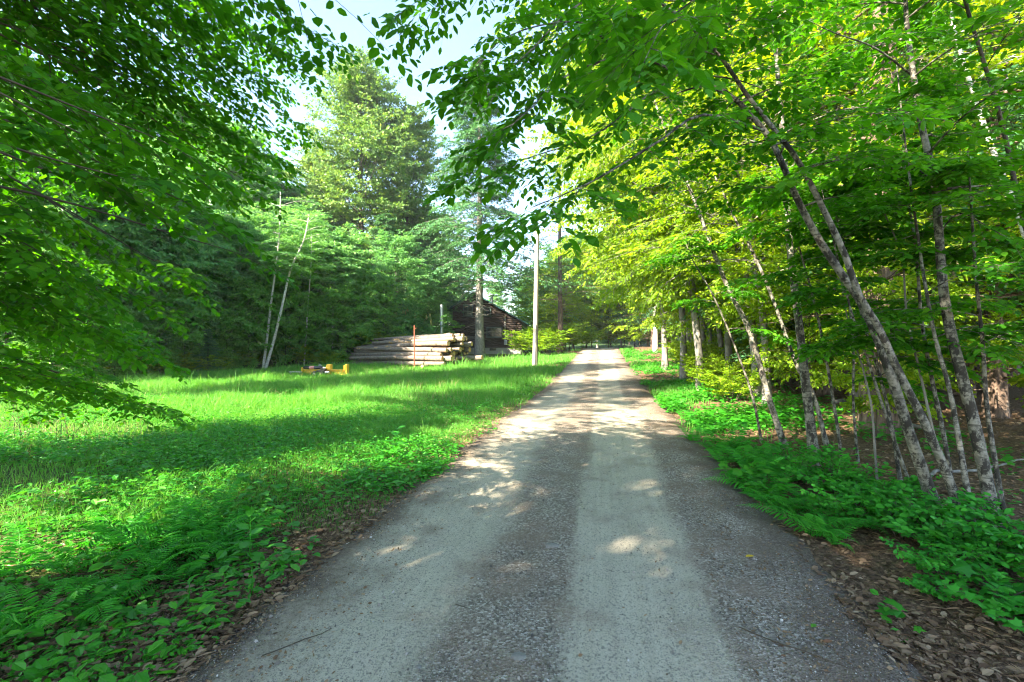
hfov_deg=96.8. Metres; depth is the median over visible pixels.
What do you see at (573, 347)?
forest tree
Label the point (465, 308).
window
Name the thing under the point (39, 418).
bare sapling
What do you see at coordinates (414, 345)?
stake
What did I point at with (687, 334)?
beech tree
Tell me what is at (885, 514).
broad leaf plant
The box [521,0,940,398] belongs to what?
beech tree
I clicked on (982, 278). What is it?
hemlock tree
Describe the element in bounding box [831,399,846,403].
fallen branch
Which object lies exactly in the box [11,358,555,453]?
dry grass
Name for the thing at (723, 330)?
hemlock tree
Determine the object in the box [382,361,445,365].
log
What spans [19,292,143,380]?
sapling tree
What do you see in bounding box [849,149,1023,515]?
sapling
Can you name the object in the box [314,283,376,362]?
sapling tree
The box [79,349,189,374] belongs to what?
shrub
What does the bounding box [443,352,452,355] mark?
log
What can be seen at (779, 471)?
fern
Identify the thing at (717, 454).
fern
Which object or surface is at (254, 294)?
sapling tree
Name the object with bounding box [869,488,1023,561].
broad leaf plant
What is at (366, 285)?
sapling tree
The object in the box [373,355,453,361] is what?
log
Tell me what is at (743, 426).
fern
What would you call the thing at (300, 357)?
shrub
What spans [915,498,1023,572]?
broad leaf plant
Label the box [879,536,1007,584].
broad leaf plant
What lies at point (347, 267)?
birch tree
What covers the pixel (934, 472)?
fallen branch
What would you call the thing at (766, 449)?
fern
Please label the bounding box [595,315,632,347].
edge tree
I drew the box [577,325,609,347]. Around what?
shrub
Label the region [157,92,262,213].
forest tree
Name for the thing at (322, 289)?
sapling tree
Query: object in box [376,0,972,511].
leaning birch tree
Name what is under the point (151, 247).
hemlock tree
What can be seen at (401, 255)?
edge tree
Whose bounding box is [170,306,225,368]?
sapling tree
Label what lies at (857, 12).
beech tree
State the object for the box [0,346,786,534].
meadow grass
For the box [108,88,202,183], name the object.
forest tree
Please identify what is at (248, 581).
seedling
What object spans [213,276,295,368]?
sapling tree
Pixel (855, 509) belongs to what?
broad leaf plant
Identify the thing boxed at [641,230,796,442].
sapling
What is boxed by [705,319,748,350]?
sapling tree
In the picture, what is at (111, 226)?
edge tree
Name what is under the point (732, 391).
shrub
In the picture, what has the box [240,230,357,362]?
sapling tree
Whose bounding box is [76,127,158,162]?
forest tree
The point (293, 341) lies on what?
sapling tree
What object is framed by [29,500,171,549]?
fern
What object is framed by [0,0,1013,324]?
sky
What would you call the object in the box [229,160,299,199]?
forest tree
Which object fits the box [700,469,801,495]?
fern
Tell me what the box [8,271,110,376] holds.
sapling tree
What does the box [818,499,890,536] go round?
fern
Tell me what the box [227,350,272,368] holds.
shrub
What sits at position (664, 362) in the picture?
beech tree
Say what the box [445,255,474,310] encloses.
forest tree
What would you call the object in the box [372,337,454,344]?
log
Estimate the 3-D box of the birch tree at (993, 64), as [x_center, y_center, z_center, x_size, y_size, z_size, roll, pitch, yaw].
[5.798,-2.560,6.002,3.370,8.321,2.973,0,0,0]
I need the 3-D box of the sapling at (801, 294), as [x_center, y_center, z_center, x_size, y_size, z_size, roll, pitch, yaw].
[3.464,-0.026,4.694,1.557,3.384,1.734,0,0,-26]
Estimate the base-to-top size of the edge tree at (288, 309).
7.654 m
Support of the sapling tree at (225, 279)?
on the ground at (874, 557)
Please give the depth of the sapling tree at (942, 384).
7.81 m
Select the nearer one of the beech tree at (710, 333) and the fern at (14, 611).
the fern at (14, 611)
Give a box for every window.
[463,305,473,316]
[483,307,491,316]
[486,327,502,337]
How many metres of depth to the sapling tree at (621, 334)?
59.28 m
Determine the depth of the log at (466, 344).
27.59 m
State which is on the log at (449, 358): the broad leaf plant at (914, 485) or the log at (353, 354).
the log at (353, 354)
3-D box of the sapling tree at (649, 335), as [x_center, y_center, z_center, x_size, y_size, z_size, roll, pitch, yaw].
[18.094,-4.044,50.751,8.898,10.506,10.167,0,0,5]
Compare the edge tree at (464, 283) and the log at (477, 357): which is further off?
the edge tree at (464, 283)
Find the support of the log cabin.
on the ground at (874, 557)
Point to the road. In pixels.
(607, 380)
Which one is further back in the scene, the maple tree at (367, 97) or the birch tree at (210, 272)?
the maple tree at (367, 97)
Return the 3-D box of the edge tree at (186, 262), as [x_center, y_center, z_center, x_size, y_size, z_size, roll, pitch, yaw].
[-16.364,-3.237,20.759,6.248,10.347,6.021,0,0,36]
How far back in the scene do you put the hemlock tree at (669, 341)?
51.80 m
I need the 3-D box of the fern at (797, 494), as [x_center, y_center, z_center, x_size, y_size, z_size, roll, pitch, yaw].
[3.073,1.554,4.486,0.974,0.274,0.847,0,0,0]
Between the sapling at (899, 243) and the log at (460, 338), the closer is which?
the sapling at (899, 243)
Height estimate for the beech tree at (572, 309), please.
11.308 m
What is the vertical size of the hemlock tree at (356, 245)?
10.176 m
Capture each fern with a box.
[0,523,73,577]
[0,577,114,639]
[1,524,132,577]
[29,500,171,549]
[34,538,208,620]
[41,567,164,628]
[55,507,225,571]
[109,494,223,538]
[120,536,235,599]
[152,500,269,552]
[165,477,266,531]
[182,508,285,557]
[672,407,706,416]
[672,423,708,440]
[687,417,737,434]
[691,425,746,452]
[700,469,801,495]
[701,421,766,447]
[702,446,741,462]
[710,444,771,465]
[712,445,795,479]
[713,437,781,454]
[714,442,815,471]
[733,452,833,482]
[735,483,818,513]
[737,503,883,542]
[739,491,849,529]
[767,485,876,513]
[787,513,871,552]
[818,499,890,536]
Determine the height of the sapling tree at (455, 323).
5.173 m
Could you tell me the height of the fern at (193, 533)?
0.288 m
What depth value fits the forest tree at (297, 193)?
41.82 m
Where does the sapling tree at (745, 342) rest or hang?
on the ground at (874, 557)
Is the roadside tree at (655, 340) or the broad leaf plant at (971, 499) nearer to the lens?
the broad leaf plant at (971, 499)
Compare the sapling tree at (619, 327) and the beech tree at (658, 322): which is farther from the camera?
the sapling tree at (619, 327)
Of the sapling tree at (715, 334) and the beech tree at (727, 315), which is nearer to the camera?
the beech tree at (727, 315)
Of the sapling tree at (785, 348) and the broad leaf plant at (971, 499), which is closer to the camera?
the broad leaf plant at (971, 499)
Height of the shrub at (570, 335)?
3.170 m
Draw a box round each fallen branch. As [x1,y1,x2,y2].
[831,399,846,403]
[912,423,954,433]
[930,459,1023,476]
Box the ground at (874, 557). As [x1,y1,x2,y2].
[0,329,1023,681]
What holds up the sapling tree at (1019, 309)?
on the ground at (874, 557)
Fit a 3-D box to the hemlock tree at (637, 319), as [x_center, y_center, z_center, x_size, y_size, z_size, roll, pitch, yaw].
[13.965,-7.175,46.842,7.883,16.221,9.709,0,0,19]
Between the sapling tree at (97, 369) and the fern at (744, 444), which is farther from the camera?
the sapling tree at (97, 369)
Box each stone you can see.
[511,652,525,660]
[545,542,558,547]
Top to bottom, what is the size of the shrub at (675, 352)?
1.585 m
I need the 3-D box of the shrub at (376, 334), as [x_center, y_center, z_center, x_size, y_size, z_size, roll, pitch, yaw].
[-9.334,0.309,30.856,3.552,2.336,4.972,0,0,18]
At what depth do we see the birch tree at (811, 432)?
6.14 m
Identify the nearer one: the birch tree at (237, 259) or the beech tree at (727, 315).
the beech tree at (727, 315)
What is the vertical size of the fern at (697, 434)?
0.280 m
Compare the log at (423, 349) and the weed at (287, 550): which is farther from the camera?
the log at (423, 349)
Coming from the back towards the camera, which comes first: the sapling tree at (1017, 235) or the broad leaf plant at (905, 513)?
the sapling tree at (1017, 235)
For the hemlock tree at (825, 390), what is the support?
on the ground at (874, 557)
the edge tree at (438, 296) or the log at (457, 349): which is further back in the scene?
the edge tree at (438, 296)
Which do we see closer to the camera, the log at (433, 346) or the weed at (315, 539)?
the weed at (315, 539)
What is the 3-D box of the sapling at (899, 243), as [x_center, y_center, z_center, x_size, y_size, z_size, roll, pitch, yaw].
[3.717,-0.203,4.904,1.823,3.720,1.832,0,0,-42]
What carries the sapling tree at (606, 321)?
on the ground at (874, 557)
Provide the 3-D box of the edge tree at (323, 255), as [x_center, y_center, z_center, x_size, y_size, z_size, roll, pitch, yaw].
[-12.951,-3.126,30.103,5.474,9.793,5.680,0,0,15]
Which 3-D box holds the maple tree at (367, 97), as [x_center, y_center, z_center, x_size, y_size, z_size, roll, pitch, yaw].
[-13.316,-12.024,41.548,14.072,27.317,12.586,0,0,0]
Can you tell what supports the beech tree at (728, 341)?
on the ground at (874, 557)
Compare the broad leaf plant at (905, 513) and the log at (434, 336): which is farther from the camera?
the log at (434, 336)
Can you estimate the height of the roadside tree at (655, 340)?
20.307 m
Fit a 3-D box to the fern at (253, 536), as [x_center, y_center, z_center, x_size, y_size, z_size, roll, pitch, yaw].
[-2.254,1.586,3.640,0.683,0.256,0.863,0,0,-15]
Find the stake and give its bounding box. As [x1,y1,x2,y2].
[414,325,415,365]
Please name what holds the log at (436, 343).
on the log
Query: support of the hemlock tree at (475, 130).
on the ground at (874, 557)
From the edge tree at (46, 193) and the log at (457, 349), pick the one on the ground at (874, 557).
the edge tree at (46, 193)
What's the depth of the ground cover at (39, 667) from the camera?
4.88 m
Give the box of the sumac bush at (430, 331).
[377,307,449,335]
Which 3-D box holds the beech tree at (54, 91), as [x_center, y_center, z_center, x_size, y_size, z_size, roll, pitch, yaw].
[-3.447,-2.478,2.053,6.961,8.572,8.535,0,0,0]
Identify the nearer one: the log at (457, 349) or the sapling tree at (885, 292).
the sapling tree at (885, 292)
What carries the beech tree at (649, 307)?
on the ground at (874, 557)
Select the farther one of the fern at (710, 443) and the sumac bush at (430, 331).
the sumac bush at (430, 331)
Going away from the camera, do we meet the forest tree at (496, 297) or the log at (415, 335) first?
the log at (415, 335)
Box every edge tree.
[0,90,130,368]
[0,134,167,326]
[0,150,120,358]
[66,155,186,366]
[85,155,237,361]
[123,188,240,371]
[139,134,251,249]
[160,181,261,366]
[203,213,286,367]
[229,202,276,343]
[235,204,299,361]
[266,246,326,364]
[269,202,328,336]
[273,220,352,360]
[319,222,389,361]
[354,272,407,339]
[361,229,440,336]
[398,238,486,330]
[400,264,460,334]
[501,271,551,349]
[516,242,599,345]
[577,282,607,347]
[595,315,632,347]
[637,323,671,344]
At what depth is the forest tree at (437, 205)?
53.13 m
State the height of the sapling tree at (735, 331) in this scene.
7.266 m
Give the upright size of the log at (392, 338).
0.449 m
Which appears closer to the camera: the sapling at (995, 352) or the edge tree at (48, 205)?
the sapling at (995, 352)
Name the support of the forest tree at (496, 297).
on the ground at (874, 557)
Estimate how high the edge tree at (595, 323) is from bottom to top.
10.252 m
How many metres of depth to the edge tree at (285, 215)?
33.24 m
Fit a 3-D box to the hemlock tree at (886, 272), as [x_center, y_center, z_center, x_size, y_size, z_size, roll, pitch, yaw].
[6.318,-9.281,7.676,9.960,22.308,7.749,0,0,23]
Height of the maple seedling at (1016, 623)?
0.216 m
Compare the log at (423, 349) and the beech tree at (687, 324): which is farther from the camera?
the log at (423, 349)
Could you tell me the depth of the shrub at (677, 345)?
24.07 m
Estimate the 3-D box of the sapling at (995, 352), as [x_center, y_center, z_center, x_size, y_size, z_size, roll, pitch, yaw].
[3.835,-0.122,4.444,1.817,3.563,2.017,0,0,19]
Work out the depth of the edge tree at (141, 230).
19.03 m
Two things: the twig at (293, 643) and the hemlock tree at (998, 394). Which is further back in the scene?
the hemlock tree at (998, 394)
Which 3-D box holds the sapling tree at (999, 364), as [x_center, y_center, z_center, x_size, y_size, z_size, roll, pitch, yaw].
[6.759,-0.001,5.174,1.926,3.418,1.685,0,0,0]
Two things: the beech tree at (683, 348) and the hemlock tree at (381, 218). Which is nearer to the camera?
the beech tree at (683, 348)
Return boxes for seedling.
[244,565,261,594]
[898,568,967,601]
[934,557,1023,619]
[980,576,1023,632]
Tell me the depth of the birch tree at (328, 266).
26.96 m
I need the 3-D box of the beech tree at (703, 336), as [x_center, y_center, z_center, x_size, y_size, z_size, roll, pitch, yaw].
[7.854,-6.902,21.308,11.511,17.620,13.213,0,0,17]
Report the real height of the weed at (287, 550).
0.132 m
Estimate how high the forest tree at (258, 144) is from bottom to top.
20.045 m
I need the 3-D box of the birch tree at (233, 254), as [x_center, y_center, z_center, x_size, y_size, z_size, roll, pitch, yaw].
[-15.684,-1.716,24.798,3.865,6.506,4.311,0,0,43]
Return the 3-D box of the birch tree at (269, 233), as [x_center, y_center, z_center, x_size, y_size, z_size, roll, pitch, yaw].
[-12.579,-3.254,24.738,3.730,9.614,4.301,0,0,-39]
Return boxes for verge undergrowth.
[621,348,1023,642]
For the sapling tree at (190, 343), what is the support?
on the ground at (874, 557)
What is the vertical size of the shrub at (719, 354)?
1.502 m
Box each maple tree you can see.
[274,140,368,234]
[284,46,443,272]
[363,101,457,329]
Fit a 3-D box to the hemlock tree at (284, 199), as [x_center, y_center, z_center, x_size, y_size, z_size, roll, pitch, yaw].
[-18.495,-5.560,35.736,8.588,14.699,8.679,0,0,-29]
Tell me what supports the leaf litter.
on the ground at (874, 557)
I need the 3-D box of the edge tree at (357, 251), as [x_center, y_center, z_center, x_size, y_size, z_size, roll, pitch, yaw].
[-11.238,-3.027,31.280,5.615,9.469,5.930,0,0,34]
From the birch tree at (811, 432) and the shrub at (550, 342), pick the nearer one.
the birch tree at (811, 432)
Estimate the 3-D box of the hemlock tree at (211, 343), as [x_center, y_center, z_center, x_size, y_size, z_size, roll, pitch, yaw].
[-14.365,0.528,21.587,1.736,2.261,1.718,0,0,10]
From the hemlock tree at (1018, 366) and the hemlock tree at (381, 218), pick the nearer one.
the hemlock tree at (1018, 366)
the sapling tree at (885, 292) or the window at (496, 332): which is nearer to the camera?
the sapling tree at (885, 292)
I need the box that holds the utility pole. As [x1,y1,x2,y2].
[532,231,540,365]
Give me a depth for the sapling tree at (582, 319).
56.46 m
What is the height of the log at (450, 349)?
0.390 m
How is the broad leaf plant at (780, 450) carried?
on the ground at (874, 557)
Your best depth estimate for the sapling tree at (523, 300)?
55.00 m
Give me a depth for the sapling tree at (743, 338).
18.80 m
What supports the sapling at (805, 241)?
on the ground at (874, 557)
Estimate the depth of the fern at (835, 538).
3.83 m
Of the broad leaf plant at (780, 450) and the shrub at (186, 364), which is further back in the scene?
the shrub at (186, 364)
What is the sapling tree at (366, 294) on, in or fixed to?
on the ground at (874, 557)
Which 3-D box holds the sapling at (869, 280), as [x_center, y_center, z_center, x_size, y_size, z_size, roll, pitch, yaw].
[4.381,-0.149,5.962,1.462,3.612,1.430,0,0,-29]
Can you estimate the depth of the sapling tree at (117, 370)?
17.55 m
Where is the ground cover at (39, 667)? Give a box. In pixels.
[0,375,537,681]
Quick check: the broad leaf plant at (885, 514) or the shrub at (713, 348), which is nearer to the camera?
the broad leaf plant at (885, 514)
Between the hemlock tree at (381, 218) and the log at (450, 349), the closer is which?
the log at (450, 349)
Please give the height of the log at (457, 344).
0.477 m
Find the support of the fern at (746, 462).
on the ground at (874, 557)
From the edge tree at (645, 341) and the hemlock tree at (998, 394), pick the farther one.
the edge tree at (645, 341)
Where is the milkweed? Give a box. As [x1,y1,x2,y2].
[236,506,264,563]
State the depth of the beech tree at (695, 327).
14.16 m
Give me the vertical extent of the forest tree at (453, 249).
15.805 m
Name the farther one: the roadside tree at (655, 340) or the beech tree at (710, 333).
the roadside tree at (655, 340)
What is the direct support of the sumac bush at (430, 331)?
on the ground at (874, 557)
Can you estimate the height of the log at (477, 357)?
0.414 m
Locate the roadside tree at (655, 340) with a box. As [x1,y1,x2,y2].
[652,303,657,352]
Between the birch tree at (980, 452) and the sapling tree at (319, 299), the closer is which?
the birch tree at (980, 452)
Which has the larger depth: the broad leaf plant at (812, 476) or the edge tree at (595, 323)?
the edge tree at (595, 323)
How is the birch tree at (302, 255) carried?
on the ground at (874, 557)
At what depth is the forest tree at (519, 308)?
79.46 m
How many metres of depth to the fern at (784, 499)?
4.53 m
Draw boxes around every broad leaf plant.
[759,440,817,466]
[781,444,891,493]
[797,475,941,528]
[823,463,902,496]
[842,481,1014,541]
[847,475,950,505]
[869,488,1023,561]
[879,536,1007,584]
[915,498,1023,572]
[917,487,1023,562]
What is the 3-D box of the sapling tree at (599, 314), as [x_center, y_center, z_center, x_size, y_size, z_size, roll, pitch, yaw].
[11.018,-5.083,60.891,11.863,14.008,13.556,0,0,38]
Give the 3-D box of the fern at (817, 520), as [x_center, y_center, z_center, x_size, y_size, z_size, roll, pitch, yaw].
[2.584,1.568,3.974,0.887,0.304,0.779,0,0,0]
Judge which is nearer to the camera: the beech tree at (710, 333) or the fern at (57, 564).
the fern at (57, 564)
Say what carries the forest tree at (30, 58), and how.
on the ground at (874, 557)
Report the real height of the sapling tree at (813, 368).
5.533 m
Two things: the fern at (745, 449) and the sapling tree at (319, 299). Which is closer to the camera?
the fern at (745, 449)
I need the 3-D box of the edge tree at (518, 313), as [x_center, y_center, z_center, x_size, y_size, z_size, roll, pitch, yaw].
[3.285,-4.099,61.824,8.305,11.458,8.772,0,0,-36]
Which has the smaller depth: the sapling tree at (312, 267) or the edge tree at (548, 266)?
the sapling tree at (312, 267)
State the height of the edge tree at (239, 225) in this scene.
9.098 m
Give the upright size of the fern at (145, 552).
0.389 m
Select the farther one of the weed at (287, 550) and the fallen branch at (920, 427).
the fallen branch at (920, 427)
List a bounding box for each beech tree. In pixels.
[0,0,432,435]
[488,0,840,390]
[504,11,760,380]
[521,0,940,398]
[523,46,670,369]
[526,249,606,351]
[542,9,903,383]
[554,64,706,367]
[560,123,745,353]
[564,173,690,350]
[566,0,1023,404]
[579,12,864,342]
[585,210,674,329]
[615,230,735,363]
[629,293,691,338]
[730,0,1023,396]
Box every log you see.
[349,355,443,360]
[349,360,437,364]
[350,351,438,355]
[354,347,452,352]
[355,352,441,355]
[356,346,447,352]
[370,333,450,341]
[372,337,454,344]
[373,333,460,340]
[373,341,449,346]
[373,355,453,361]
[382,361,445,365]
[384,333,454,340]
[417,346,445,347]
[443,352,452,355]
[446,342,472,346]
[446,347,461,351]
[450,342,463,345]
[455,336,464,341]
[461,347,470,352]
[461,355,483,359]
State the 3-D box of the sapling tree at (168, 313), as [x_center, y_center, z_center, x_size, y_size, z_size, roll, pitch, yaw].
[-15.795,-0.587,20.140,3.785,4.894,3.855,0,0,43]
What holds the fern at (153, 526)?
on the ground at (874, 557)
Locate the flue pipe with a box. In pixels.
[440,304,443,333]
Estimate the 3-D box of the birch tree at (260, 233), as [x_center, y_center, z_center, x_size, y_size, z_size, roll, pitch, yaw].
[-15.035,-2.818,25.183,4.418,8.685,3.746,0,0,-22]
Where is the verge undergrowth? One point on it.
(959, 566)
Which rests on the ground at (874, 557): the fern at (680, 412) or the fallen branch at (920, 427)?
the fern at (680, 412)
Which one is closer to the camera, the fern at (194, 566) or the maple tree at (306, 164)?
the fern at (194, 566)
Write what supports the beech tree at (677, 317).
on the ground at (874, 557)
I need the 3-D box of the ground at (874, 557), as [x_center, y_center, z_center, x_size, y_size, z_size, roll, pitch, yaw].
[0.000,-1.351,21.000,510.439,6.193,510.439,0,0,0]
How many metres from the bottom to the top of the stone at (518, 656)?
0.031 m
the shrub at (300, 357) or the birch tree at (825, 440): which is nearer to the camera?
the birch tree at (825, 440)
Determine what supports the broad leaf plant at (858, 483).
on the ground at (874, 557)
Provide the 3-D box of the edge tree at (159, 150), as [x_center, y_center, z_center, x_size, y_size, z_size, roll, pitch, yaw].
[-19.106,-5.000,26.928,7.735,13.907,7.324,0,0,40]
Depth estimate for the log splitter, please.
20.54 m
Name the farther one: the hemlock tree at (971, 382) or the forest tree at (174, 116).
the forest tree at (174, 116)
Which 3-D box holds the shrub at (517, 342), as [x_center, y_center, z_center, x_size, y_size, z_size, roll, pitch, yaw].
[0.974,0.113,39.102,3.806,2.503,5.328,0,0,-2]
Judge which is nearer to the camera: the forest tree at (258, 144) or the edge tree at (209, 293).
the edge tree at (209, 293)
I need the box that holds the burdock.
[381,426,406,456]
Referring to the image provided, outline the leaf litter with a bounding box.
[0,355,1023,681]
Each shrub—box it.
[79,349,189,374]
[156,352,216,371]
[181,355,233,373]
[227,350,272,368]
[267,344,324,365]
[300,351,347,363]
[340,331,409,350]
[501,329,541,355]
[503,325,574,354]
[538,318,592,350]
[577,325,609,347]
[655,340,716,362]
[661,338,717,362]
[672,338,741,372]
[682,353,746,388]
[688,364,759,401]
[703,343,781,383]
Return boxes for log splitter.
[290,364,348,374]
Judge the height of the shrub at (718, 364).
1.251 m
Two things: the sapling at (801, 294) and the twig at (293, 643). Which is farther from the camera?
the sapling at (801, 294)
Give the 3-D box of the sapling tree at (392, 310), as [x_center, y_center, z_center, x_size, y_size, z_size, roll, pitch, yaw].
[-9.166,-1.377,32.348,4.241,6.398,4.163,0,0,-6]
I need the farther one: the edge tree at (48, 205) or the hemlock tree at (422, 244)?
the hemlock tree at (422, 244)
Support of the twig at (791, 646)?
on the road
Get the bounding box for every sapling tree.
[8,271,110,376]
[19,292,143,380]
[74,305,156,377]
[113,309,169,374]
[119,275,206,372]
[124,258,224,355]
[141,279,222,372]
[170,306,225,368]
[190,266,282,367]
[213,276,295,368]
[218,257,300,366]
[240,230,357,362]
[250,270,325,365]
[276,240,361,360]
[281,293,338,363]
[308,259,389,360]
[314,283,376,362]
[332,278,391,360]
[353,277,412,337]
[413,300,464,334]
[497,265,569,340]
[524,262,599,349]
[565,262,641,347]
[567,250,625,347]
[585,261,650,345]
[597,269,650,346]
[623,301,660,346]
[642,307,679,340]
[702,311,794,372]
[705,314,785,347]
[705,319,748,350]
[705,326,733,347]
[723,313,790,361]
[726,222,858,385]
[728,158,861,390]
[795,145,1022,397]
[812,204,998,439]
[852,118,1000,387]
[921,166,1023,407]
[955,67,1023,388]
[980,121,1022,365]
[987,319,1023,371]
[993,248,1023,397]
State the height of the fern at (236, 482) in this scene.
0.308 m
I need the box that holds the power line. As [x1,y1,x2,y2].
[498,244,533,301]
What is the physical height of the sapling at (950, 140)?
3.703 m
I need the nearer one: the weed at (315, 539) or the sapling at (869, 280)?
the weed at (315, 539)
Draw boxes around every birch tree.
[163,213,237,370]
[199,211,253,318]
[205,252,270,350]
[208,219,283,367]
[245,192,324,367]
[258,208,350,369]
[272,233,344,365]
[297,241,367,348]
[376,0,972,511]
[423,0,944,515]
[565,1,814,448]
[591,12,914,444]
[637,0,1002,465]
[728,0,1023,528]
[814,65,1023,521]
[837,0,1023,238]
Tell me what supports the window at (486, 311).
in the log cabin
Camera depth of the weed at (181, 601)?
2.85 m
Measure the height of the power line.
2.031 m
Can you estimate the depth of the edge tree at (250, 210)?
29.44 m
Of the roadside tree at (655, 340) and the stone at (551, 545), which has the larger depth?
the roadside tree at (655, 340)
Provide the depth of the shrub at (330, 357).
26.90 m
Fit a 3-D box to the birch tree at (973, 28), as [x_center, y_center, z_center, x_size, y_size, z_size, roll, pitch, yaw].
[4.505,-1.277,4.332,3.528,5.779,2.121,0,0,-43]
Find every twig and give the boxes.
[262,628,331,655]
[739,627,852,669]
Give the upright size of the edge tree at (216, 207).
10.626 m
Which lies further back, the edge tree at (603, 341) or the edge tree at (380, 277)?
the edge tree at (603, 341)
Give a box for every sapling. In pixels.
[0,390,59,441]
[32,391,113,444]
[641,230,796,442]
[718,154,929,474]
[740,176,981,497]
[747,144,980,479]
[759,217,961,486]
[793,190,923,463]
[800,150,1023,432]
[828,128,1023,477]
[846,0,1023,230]
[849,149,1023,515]
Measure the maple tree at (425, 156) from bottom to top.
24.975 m
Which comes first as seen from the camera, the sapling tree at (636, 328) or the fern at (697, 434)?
the fern at (697, 434)
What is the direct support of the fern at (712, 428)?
on the ground at (874, 557)
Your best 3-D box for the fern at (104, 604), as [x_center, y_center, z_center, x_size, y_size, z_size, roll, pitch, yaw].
[-2.501,1.565,2.809,0.902,0.229,0.546,0,0,20]
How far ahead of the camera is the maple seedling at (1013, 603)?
2.72 m
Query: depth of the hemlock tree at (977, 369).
15.38 m
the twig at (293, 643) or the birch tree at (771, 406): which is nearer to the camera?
the twig at (293, 643)
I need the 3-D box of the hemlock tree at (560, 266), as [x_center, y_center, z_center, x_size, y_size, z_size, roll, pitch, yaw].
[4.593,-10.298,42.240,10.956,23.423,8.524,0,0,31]
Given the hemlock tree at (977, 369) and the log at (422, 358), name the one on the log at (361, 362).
the log at (422, 358)
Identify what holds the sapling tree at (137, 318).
on the ground at (874, 557)
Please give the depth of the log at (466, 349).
27.92 m
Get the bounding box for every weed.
[169,574,208,609]
[278,548,301,567]
[308,535,323,546]
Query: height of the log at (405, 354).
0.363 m
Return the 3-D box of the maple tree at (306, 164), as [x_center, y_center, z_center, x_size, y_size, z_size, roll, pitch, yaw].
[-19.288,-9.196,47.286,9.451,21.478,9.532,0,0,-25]
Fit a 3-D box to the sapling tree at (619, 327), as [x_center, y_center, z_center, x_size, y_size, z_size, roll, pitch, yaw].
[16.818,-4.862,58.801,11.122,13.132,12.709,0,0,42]
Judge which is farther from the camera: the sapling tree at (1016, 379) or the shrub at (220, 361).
the shrub at (220, 361)
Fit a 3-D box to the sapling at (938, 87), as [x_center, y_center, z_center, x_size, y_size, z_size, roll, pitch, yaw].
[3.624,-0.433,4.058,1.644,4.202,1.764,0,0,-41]
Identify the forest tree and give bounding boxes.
[0,10,78,129]
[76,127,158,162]
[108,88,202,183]
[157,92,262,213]
[186,115,286,211]
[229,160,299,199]
[257,183,323,229]
[391,202,438,304]
[415,211,463,325]
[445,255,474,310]
[484,285,509,308]
[507,288,532,323]
[556,235,590,348]
[586,252,609,347]
[602,232,628,347]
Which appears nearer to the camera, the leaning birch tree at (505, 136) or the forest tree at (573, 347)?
the leaning birch tree at (505, 136)
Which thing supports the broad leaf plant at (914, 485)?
on the ground at (874, 557)
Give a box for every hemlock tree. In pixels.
[110,156,214,360]
[189,329,226,371]
[249,178,299,343]
[345,235,364,258]
[364,212,420,334]
[396,57,563,356]
[401,234,452,333]
[432,259,464,336]
[509,105,618,352]
[576,0,1023,434]
[608,282,675,346]
[626,305,678,345]
[677,7,1023,394]
[690,318,814,361]
[742,0,1023,418]
[806,22,1023,390]
[898,40,1023,395]
[974,30,1022,379]
[1009,65,1020,375]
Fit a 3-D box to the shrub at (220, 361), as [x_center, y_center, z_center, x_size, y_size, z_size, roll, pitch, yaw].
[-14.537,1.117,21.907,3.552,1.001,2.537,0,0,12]
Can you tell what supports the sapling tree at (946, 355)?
on the ground at (874, 557)
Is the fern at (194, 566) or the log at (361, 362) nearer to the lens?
the fern at (194, 566)
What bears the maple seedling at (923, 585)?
on the ground at (874, 557)
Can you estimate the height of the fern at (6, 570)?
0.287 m
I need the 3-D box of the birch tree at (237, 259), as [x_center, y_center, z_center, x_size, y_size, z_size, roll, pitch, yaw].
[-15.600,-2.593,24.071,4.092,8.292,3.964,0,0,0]
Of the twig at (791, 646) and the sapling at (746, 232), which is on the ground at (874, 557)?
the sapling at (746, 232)
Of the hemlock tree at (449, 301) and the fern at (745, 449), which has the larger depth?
the hemlock tree at (449, 301)
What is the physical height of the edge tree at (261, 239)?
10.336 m
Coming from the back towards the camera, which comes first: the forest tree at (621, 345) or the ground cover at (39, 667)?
the forest tree at (621, 345)
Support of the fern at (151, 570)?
on the ground at (874, 557)
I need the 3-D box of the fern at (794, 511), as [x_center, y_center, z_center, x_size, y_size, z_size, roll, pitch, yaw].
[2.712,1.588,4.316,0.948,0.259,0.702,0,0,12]
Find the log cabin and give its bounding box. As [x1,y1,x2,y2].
[445,293,528,353]
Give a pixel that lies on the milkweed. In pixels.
(255, 555)
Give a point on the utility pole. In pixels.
(535, 313)
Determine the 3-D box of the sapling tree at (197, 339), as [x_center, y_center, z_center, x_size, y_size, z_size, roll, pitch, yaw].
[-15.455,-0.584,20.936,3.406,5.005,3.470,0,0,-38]
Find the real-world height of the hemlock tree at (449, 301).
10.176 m
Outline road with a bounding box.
[163,348,928,681]
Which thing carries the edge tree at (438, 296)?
on the ground at (874, 557)

